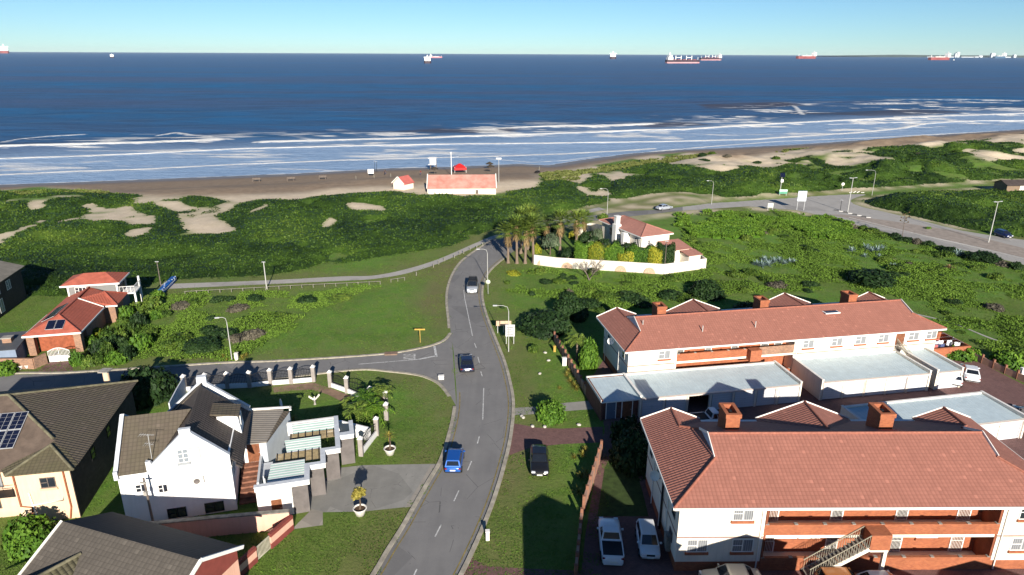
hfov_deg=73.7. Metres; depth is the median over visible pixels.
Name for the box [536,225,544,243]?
tree
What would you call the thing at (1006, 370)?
pier fence
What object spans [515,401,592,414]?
garden path
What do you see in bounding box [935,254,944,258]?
bush
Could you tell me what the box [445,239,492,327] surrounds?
kerb
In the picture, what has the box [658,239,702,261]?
villa annexe
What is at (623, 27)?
sky
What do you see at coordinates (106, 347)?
bush
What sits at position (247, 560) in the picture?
boundary wall
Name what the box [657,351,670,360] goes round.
window
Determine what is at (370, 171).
beach sign
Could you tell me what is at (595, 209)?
sandy path
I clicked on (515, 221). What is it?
fan palm
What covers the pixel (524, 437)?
brick driveway
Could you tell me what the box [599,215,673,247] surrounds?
villa
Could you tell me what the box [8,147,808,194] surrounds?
dune grass
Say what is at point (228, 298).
bush
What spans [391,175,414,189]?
kiosk
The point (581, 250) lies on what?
hedge
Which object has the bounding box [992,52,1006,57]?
cargo ship
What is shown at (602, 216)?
bush
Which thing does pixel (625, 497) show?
garden grass
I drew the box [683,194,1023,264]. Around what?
coastal road
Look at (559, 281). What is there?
bush
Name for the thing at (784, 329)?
flats building
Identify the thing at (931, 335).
window
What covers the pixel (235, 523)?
boundary wall
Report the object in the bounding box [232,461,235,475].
window
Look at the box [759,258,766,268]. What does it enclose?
agave
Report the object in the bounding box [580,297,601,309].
bush
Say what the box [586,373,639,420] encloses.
store room
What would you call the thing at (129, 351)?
bush
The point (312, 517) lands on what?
driveway
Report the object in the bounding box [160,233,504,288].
footpath
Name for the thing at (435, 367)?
side road
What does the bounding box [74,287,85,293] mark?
window
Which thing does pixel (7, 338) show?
brick braai chimney
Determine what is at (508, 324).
street lamp
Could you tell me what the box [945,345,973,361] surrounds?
bush
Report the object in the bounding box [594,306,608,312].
bush
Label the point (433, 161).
lifeguard tower
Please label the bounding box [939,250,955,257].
bush
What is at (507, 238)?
fan palm
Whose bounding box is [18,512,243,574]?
pink house
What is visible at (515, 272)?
bush
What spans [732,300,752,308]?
bush
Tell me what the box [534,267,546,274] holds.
bush
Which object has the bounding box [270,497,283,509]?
door
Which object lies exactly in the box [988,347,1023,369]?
bush
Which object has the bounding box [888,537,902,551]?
door
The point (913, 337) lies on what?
window
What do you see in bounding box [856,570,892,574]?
sedan car
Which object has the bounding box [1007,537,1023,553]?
window
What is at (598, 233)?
tree
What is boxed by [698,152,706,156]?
bush
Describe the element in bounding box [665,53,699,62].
cargo ship
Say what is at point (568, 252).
tree
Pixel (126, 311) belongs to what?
bush
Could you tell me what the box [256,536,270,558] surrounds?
slatted gate
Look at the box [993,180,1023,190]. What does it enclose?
roadside hut
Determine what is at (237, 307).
bush
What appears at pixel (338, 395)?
soil bed
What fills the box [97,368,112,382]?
chimney pipe
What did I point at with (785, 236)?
bush
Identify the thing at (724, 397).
garage door
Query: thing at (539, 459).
sedan car
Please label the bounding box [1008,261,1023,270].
bush
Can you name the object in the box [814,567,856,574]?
hatchback car
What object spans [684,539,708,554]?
window
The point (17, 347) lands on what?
outbuilding
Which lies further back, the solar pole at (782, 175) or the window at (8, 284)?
the solar pole at (782, 175)
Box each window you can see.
[0,298,5,313]
[0,473,3,487]
[5,279,11,289]
[39,477,58,490]
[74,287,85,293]
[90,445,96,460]
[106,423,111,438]
[118,280,125,291]
[135,484,148,495]
[157,483,169,495]
[167,506,186,518]
[176,447,200,465]
[204,501,224,512]
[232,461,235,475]
[635,237,639,246]
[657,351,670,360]
[669,526,672,542]
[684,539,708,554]
[730,539,753,554]
[731,511,754,523]
[774,538,798,541]
[797,538,821,541]
[801,340,814,349]
[830,338,842,347]
[854,336,866,345]
[877,334,889,344]
[907,332,919,341]
[914,537,939,540]
[925,331,937,340]
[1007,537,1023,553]
[1016,509,1023,522]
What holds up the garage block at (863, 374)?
on the paved yard at (1002, 387)
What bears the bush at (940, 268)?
on the ground at (532, 388)
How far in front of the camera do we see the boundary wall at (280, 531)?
54.54 m
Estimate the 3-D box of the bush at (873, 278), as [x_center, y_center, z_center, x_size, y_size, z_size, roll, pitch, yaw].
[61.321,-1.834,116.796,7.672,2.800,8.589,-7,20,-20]
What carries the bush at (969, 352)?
on the ground at (532, 388)
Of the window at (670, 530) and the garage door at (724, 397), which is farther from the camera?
the garage door at (724, 397)
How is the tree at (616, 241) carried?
on the ground at (532, 388)
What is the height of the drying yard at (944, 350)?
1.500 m
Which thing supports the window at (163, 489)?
in the white house at (212, 447)
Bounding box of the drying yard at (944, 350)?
[933,331,970,357]
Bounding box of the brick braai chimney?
[0,335,14,342]
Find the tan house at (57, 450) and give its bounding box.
[0,380,137,519]
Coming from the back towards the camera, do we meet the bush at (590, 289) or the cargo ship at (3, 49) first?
the cargo ship at (3, 49)
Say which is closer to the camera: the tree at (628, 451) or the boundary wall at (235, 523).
the boundary wall at (235, 523)
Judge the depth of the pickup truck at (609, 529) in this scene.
53.27 m
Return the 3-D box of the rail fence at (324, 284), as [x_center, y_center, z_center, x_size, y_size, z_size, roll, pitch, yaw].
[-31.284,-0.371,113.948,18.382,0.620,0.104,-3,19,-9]
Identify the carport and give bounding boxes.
[253,416,354,514]
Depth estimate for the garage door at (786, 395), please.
76.36 m
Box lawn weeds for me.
[0,254,1023,574]
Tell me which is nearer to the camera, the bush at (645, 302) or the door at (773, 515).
the door at (773, 515)
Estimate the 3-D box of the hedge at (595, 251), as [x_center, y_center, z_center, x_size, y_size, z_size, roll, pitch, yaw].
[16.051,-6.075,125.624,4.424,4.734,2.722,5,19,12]
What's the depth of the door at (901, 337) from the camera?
83.98 m
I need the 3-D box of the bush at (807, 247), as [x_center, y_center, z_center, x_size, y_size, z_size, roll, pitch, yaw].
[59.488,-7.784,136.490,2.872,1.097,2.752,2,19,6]
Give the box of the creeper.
[672,208,857,239]
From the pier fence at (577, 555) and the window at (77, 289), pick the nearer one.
the pier fence at (577, 555)
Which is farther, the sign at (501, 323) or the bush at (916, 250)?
the bush at (916, 250)
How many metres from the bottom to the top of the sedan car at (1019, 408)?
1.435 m
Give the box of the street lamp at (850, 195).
[847,177,856,211]
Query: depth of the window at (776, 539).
52.83 m
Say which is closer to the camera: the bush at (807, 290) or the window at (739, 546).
the window at (739, 546)
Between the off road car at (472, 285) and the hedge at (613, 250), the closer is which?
the off road car at (472, 285)
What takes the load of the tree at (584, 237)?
on the ground at (532, 388)
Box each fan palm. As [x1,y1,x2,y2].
[493,221,522,262]
[501,213,529,263]
[507,206,533,253]
[510,219,540,263]
[516,202,545,249]
[518,212,547,262]
[537,214,557,249]
[545,209,575,254]
[563,209,591,241]
[574,208,595,243]
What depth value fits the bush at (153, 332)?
93.37 m
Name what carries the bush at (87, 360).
on the ground at (532, 388)
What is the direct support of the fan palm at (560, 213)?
on the ground at (532, 388)
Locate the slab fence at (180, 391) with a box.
[168,377,186,408]
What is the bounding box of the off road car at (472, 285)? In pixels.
[466,276,478,292]
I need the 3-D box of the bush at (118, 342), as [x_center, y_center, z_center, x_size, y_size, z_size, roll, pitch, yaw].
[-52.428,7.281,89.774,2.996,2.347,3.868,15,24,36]
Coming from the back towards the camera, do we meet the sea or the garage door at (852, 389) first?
the sea
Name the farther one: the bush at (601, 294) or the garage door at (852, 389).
the bush at (601, 294)
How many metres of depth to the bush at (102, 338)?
88.77 m
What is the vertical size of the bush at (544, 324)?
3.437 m
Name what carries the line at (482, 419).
on the road at (422, 549)
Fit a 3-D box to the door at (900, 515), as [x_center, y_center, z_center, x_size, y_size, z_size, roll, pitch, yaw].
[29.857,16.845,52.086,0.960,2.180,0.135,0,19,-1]
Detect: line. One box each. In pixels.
[364,346,437,363]
[380,392,459,574]
[414,290,483,574]
[453,249,514,574]
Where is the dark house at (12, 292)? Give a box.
[0,261,26,317]
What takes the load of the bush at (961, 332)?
on the ground at (532, 388)
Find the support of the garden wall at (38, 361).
on the ground at (532, 388)
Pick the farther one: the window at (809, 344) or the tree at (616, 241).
the tree at (616, 241)
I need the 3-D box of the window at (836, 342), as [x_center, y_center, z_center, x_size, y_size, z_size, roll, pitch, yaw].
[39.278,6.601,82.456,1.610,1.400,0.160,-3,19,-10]
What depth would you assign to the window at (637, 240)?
128.34 m
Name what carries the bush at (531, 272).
on the ground at (532, 388)
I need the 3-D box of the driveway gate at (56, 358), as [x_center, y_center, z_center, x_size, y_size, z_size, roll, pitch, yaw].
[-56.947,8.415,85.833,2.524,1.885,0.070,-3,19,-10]
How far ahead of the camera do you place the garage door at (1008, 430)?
69.34 m
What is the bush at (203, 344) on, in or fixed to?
on the ground at (532, 388)
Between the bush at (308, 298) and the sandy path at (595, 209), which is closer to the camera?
the bush at (308, 298)
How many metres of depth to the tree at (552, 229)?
139.23 m
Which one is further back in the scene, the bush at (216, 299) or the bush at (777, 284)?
the bush at (777, 284)
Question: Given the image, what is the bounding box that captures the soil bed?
[273,383,351,400]
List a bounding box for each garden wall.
[0,353,47,368]
[315,420,370,440]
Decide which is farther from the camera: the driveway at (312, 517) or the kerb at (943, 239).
the kerb at (943, 239)
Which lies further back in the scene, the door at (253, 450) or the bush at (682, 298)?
the bush at (682, 298)
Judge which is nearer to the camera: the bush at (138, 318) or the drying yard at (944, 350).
the drying yard at (944, 350)
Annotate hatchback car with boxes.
[444,448,464,472]
[635,519,661,558]
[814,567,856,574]
[952,376,962,386]
[993,229,1012,237]
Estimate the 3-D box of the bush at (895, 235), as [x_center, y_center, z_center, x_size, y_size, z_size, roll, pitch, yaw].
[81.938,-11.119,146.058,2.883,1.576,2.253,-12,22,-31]
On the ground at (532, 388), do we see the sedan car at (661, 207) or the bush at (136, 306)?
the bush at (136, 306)
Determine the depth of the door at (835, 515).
52.20 m
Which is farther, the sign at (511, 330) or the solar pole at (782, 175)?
the solar pole at (782, 175)
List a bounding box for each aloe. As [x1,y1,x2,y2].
[570,485,583,497]
[575,469,586,480]
[579,449,588,459]
[580,467,590,477]
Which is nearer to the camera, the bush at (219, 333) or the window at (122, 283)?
the bush at (219, 333)
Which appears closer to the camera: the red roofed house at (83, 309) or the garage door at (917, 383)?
the garage door at (917, 383)
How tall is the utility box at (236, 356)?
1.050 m
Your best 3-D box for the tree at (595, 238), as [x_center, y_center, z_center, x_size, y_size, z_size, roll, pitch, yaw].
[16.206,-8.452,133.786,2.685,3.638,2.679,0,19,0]
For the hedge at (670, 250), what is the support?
on the ground at (532, 388)
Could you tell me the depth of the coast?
17150.73 m
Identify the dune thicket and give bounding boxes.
[0,138,1023,296]
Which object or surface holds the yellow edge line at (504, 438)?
on the road at (422, 549)
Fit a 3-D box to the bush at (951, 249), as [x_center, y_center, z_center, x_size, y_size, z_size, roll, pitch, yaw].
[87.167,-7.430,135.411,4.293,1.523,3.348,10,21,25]
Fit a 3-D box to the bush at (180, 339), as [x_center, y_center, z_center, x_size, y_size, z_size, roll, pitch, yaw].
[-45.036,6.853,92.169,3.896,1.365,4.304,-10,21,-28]
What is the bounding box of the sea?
[0,52,1023,184]
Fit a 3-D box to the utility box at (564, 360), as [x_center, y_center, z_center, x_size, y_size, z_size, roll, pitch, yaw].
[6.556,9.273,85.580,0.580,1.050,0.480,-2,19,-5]
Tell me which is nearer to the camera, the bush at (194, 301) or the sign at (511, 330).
the sign at (511, 330)
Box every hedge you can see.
[573,240,595,258]
[587,241,609,259]
[602,242,624,260]
[617,251,633,261]
[626,243,654,262]
[647,245,662,263]
[656,240,675,263]
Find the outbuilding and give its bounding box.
[0,331,28,357]
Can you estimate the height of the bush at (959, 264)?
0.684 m
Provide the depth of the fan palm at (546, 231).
135.11 m
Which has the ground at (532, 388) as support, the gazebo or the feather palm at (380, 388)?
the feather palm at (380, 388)
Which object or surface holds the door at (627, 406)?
in the store room
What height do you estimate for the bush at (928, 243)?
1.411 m
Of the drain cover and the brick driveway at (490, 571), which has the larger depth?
the drain cover
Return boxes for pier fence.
[553,331,590,404]
[574,507,582,574]
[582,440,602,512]
[972,349,1023,382]
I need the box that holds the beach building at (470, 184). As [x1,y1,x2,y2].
[426,173,496,193]
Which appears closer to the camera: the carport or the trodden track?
the carport
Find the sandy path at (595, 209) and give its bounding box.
[556,207,604,222]
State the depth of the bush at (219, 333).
93.52 m
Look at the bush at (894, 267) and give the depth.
123.75 m
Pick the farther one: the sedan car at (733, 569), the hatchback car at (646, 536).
the hatchback car at (646, 536)
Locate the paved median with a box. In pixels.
[829,214,1023,257]
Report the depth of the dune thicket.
160.86 m
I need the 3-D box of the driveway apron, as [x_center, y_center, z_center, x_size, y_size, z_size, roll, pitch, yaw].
[-8.131,17.857,61.901,0.917,0.001,7.014,5,20,15]
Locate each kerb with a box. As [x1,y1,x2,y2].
[14,333,451,373]
[214,368,450,396]
[370,406,455,574]
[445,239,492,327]
[458,256,514,574]
[849,217,1023,258]
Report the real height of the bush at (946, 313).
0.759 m
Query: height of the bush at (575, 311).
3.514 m
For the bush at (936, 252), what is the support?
on the ground at (532, 388)
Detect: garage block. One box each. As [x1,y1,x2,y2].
[623,360,802,416]
[791,350,931,399]
[840,391,1023,439]
[904,347,964,389]
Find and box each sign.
[368,169,373,175]
[496,321,510,332]
[505,325,514,343]
[779,189,787,193]
[797,191,806,205]
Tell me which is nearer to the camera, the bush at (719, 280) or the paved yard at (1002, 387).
the paved yard at (1002, 387)
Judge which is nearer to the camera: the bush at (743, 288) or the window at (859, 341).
the window at (859, 341)
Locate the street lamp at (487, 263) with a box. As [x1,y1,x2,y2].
[476,249,487,279]
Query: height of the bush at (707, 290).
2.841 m
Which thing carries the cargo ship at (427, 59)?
on the sea
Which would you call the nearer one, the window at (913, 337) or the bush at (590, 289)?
the window at (913, 337)
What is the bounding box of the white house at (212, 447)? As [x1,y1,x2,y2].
[112,374,290,520]
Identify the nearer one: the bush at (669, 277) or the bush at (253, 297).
the bush at (253, 297)
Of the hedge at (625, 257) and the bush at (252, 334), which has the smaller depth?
the bush at (252, 334)
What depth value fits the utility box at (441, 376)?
81.79 m
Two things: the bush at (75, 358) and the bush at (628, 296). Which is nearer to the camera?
the bush at (75, 358)
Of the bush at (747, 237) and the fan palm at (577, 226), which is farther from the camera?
the bush at (747, 237)
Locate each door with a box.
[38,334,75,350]
[246,443,261,462]
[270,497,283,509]
[605,402,616,418]
[621,401,632,417]
[642,399,662,415]
[665,397,685,411]
[711,393,731,408]
[734,391,754,407]
[756,389,776,405]
[763,538,774,552]
[768,511,778,520]
[778,387,798,403]
[821,383,842,398]
[824,538,838,551]
[829,510,843,520]
[843,381,864,397]
[864,379,885,395]
[886,377,906,393]
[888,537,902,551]
[894,333,905,344]
[894,510,908,520]
[907,375,927,391]
[935,372,960,388]
[947,537,964,551]
[955,510,971,519]
[982,424,999,436]
[999,421,1022,439]
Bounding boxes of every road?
[0,335,455,404]
[376,207,701,574]
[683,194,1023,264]
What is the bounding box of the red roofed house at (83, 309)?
[21,272,142,355]
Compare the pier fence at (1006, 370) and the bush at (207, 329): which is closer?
the pier fence at (1006, 370)
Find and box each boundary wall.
[149,509,289,536]
[238,546,257,574]
[268,515,293,548]
[534,248,706,273]
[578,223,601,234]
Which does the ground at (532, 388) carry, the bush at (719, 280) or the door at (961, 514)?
the bush at (719, 280)
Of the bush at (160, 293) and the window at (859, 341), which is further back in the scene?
the bush at (160, 293)
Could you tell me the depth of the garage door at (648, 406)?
73.52 m
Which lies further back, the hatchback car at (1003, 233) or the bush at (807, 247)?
the hatchback car at (1003, 233)
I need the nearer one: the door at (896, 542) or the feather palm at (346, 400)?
the door at (896, 542)
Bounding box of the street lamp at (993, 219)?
[988,201,1002,241]
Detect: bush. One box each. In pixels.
[0,359,19,376]
[68,350,84,366]
[81,354,99,368]
[84,335,96,345]
[87,338,102,355]
[91,351,108,366]
[92,327,102,337]
[92,336,114,348]
[98,326,115,338]
[100,340,114,354]
[104,334,128,350]
[104,350,128,365]
[112,328,130,339]
[113,316,129,328]
[118,305,135,318]
[118,344,136,360]
[122,322,140,335]
[128,301,146,311]
[128,333,155,352]
[129,311,148,326]
[137,307,156,318]
[140,294,163,308]
[140,327,160,338]
[148,309,162,319]
[149,289,165,299]
[156,340,177,349]
[160,310,172,317]
[163,332,193,346]
[168,300,189,310]
[179,336,222,354]
[187,298,201,305]
[199,325,217,335]
[205,315,214,320]
[209,295,225,303]
[209,327,239,339]
[224,296,236,301]
[226,303,250,312]
[226,333,244,342]
[238,328,266,340]
[246,293,265,302]
[267,311,290,321]
[296,294,317,303]
[327,293,353,302]
[506,269,520,275]
[515,307,572,340]
[527,270,534,274]
[527,344,538,353]
[530,243,541,253]
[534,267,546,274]
[534,397,566,426]
[540,278,552,284]
[552,278,566,283]
[553,296,589,322]
[558,291,576,299]
[568,231,574,239]
[568,275,576,279]
[569,281,578,284]
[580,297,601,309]
[584,287,598,292]
[588,268,599,274]
[592,290,614,300]
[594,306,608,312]
[597,213,607,218]
[606,293,618,300]
[616,290,650,303]
[620,280,632,285]
[633,298,651,308]
[657,289,682,300]
[661,273,680,281]
[677,294,691,302]
[686,278,727,301]
[687,238,699,243]
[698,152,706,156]
[711,279,727,285]
[726,269,745,277]
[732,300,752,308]
[737,285,753,291]
[741,234,754,240]
[742,267,758,275]
[759,274,773,281]
[765,281,789,288]
[779,234,791,237]
[802,280,820,287]
[802,288,813,292]
[803,245,815,251]
[845,267,898,288]
[859,225,867,229]
[865,227,879,232]
[875,256,890,262]
[885,263,904,271]
[885,271,901,278]
[889,232,901,238]
[894,236,912,242]
[899,272,910,276]
[910,249,920,252]
[912,238,922,244]
[921,240,935,246]
[925,268,935,273]
[931,250,939,255]
[933,266,945,271]
[934,245,943,249]
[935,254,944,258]
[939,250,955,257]
[940,246,961,252]
[940,310,953,315]
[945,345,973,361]
[946,299,963,304]
[953,262,965,266]
[955,330,966,333]
[960,251,972,258]
[962,345,982,361]
[963,250,1003,264]
[968,265,984,270]
[982,302,1005,312]
[985,272,1005,280]
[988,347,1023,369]
[995,260,1008,267]
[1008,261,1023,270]
[1012,343,1023,355]
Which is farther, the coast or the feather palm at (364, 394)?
the coast
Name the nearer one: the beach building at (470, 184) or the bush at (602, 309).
the bush at (602, 309)
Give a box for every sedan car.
[458,354,474,372]
[528,444,550,475]
[655,204,672,210]
[698,563,760,574]
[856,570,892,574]
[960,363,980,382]
[1012,405,1023,412]
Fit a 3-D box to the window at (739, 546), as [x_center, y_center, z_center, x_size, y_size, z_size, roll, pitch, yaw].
[17.213,19.373,50.979,1.760,1.350,0.160,0,19,-1]
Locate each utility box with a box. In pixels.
[234,352,238,360]
[438,374,443,379]
[562,357,566,365]
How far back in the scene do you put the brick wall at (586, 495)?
61.47 m
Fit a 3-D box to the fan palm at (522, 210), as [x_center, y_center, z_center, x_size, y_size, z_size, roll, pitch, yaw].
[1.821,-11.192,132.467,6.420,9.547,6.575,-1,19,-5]
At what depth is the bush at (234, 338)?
92.45 m
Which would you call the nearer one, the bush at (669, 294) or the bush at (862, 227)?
the bush at (669, 294)
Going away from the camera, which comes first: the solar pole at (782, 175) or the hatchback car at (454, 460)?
the hatchback car at (454, 460)
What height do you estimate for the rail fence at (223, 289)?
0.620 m
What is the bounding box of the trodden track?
[918,314,1011,344]
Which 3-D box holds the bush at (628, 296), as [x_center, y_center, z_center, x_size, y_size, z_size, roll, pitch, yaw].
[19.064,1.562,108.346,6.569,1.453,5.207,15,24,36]
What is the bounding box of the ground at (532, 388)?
[0,134,1023,574]
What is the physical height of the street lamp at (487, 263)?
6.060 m
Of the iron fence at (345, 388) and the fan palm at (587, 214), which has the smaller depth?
the iron fence at (345, 388)
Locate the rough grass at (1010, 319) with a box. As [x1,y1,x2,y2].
[115,208,1023,361]
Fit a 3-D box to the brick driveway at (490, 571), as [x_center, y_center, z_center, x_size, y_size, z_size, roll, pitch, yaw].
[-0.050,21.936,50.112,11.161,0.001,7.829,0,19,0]
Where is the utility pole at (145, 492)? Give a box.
[139,477,153,520]
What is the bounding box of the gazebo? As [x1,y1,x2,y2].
[453,163,465,171]
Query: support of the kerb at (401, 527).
on the ground at (532, 388)
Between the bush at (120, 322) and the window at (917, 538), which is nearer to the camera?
the window at (917, 538)
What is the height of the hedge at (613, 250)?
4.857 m
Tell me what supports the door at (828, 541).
in the flats building at (806, 487)
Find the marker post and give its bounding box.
[485,529,489,540]
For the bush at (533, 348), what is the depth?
89.26 m
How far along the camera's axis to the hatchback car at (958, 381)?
79.98 m
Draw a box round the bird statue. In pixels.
[309,394,319,404]
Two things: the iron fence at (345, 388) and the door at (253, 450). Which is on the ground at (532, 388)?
the iron fence at (345, 388)
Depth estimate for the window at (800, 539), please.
52.85 m
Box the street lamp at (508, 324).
[493,305,508,351]
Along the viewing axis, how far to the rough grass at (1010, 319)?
114.31 m
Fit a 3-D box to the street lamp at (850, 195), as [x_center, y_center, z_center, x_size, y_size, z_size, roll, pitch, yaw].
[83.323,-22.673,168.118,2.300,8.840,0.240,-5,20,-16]
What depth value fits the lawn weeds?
77.15 m
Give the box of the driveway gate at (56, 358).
[47,347,69,361]
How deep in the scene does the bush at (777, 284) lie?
114.63 m
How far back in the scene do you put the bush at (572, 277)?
118.59 m
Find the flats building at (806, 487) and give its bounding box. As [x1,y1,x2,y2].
[640,400,1023,574]
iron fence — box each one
[180,365,315,390]
[327,370,388,420]
[357,416,378,456]
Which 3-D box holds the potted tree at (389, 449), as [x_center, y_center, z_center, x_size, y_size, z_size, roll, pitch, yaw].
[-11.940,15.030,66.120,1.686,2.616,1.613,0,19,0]
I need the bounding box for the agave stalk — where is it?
[900,212,909,235]
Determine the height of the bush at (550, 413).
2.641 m
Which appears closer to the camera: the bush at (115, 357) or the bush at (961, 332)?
the bush at (115, 357)
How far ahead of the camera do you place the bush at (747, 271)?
121.12 m
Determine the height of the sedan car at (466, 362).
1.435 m
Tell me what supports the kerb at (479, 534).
on the ground at (532, 388)
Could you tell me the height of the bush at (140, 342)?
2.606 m
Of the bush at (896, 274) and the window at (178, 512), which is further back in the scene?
the bush at (896, 274)
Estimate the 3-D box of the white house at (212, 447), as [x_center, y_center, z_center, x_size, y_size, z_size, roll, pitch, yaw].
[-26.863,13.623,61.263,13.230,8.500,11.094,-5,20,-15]
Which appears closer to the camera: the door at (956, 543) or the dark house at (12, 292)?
the door at (956, 543)
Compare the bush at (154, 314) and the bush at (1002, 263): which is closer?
the bush at (154, 314)
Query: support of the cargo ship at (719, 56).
on the sea
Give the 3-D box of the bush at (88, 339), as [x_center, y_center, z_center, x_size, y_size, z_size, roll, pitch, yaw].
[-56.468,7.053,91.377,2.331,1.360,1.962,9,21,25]
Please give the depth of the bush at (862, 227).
152.82 m
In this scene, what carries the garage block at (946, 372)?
on the paved yard at (1002, 387)
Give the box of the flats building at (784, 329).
[596,290,946,373]
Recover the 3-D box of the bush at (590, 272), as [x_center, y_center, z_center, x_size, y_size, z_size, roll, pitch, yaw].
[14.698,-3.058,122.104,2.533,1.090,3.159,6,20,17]
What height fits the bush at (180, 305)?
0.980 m
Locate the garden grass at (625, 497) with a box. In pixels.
[597,457,647,515]
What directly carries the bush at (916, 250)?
on the ground at (532, 388)
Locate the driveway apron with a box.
[405,465,435,506]
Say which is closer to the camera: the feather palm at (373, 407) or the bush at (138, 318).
the feather palm at (373, 407)
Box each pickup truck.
[597,517,623,565]
[689,407,718,419]
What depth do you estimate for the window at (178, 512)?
56.99 m
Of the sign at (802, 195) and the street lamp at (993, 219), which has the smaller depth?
the street lamp at (993, 219)
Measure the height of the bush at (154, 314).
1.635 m
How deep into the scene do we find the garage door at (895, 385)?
78.74 m
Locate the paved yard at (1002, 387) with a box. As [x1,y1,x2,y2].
[582,360,1023,574]
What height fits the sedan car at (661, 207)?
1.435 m
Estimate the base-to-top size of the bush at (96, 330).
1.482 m
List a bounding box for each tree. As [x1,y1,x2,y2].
[1,512,58,562]
[120,362,179,410]
[351,486,366,516]
[381,430,395,455]
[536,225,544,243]
[541,232,560,254]
[550,223,562,234]
[560,247,573,257]
[573,258,603,279]
[578,230,590,243]
[578,336,598,370]
[589,235,600,241]
[590,228,602,239]
[600,238,609,244]
[608,424,647,480]
[609,414,641,442]
[612,239,620,245]
[622,242,630,250]
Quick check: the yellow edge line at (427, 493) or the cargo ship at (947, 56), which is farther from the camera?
the cargo ship at (947, 56)
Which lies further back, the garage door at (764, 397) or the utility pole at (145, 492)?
the garage door at (764, 397)
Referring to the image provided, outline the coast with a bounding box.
[836,55,1023,57]
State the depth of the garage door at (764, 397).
75.89 m
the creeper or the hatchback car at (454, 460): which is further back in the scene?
the creeper
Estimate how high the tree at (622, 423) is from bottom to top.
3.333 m
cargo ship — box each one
[0,44,8,52]
[424,55,430,62]
[610,51,616,58]
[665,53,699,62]
[699,53,721,59]
[796,51,816,58]
[928,52,950,59]
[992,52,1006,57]
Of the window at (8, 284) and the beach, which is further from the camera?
the beach
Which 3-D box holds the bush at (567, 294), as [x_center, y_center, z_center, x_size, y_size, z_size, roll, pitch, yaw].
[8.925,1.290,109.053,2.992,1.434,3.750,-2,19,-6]
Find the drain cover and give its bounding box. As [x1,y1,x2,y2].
[384,351,397,354]
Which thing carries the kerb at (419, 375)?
on the ground at (532, 388)
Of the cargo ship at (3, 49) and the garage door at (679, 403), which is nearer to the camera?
the garage door at (679, 403)
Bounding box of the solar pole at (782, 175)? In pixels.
[780,173,784,188]
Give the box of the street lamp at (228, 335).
[215,317,231,359]
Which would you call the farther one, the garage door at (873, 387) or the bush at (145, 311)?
the bush at (145, 311)
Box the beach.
[0,129,1023,195]
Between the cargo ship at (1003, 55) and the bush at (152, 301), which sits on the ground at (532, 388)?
the bush at (152, 301)
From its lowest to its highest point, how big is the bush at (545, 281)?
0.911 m
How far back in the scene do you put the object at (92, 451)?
60.33 m
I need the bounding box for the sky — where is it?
[0,0,1023,55]
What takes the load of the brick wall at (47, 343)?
in the red roofed house at (83, 309)
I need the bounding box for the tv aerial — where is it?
[139,434,153,457]
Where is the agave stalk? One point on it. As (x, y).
(904, 222)
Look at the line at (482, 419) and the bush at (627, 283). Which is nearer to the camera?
the line at (482, 419)
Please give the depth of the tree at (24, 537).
52.94 m
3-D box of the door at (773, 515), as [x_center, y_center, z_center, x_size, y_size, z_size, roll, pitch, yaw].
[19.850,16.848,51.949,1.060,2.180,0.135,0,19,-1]
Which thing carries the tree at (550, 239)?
on the ground at (532, 388)
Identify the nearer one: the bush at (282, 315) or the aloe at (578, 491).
the aloe at (578, 491)
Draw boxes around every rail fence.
[184,287,265,293]
[267,281,380,289]
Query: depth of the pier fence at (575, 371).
84.06 m
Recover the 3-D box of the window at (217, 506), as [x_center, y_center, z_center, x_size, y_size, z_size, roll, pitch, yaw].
[-25.165,18.561,57.747,1.500,0.950,0.070,-5,20,-15]
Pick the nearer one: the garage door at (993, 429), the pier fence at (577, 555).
the pier fence at (577, 555)
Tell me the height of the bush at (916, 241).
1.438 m
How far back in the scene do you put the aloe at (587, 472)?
63.41 m
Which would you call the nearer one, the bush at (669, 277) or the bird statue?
the bird statue
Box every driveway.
[38,361,72,371]
[294,509,322,528]
[308,464,435,511]
[464,557,584,574]
[509,423,602,454]
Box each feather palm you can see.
[337,396,353,409]
[338,400,381,428]
[351,387,378,406]
[351,397,395,426]
[369,383,396,401]
[560,333,587,361]
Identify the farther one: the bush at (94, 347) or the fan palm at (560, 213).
the fan palm at (560, 213)
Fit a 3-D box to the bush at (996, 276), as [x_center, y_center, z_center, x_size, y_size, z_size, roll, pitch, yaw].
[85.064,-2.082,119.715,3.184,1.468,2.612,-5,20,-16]
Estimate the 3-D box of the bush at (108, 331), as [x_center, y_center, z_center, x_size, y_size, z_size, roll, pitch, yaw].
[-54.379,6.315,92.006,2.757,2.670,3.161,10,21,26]
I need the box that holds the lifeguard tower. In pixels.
[428,157,436,169]
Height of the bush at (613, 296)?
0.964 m
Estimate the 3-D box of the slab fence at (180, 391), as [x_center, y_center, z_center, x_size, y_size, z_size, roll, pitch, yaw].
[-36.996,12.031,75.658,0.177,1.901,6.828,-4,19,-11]
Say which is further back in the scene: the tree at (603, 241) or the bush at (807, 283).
the tree at (603, 241)
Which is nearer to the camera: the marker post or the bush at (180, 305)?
the marker post
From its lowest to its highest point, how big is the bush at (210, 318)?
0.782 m
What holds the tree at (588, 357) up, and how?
on the ground at (532, 388)
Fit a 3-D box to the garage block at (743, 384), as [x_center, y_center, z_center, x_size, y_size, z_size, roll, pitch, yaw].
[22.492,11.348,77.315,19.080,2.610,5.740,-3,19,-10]
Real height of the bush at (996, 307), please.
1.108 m
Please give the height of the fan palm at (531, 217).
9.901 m

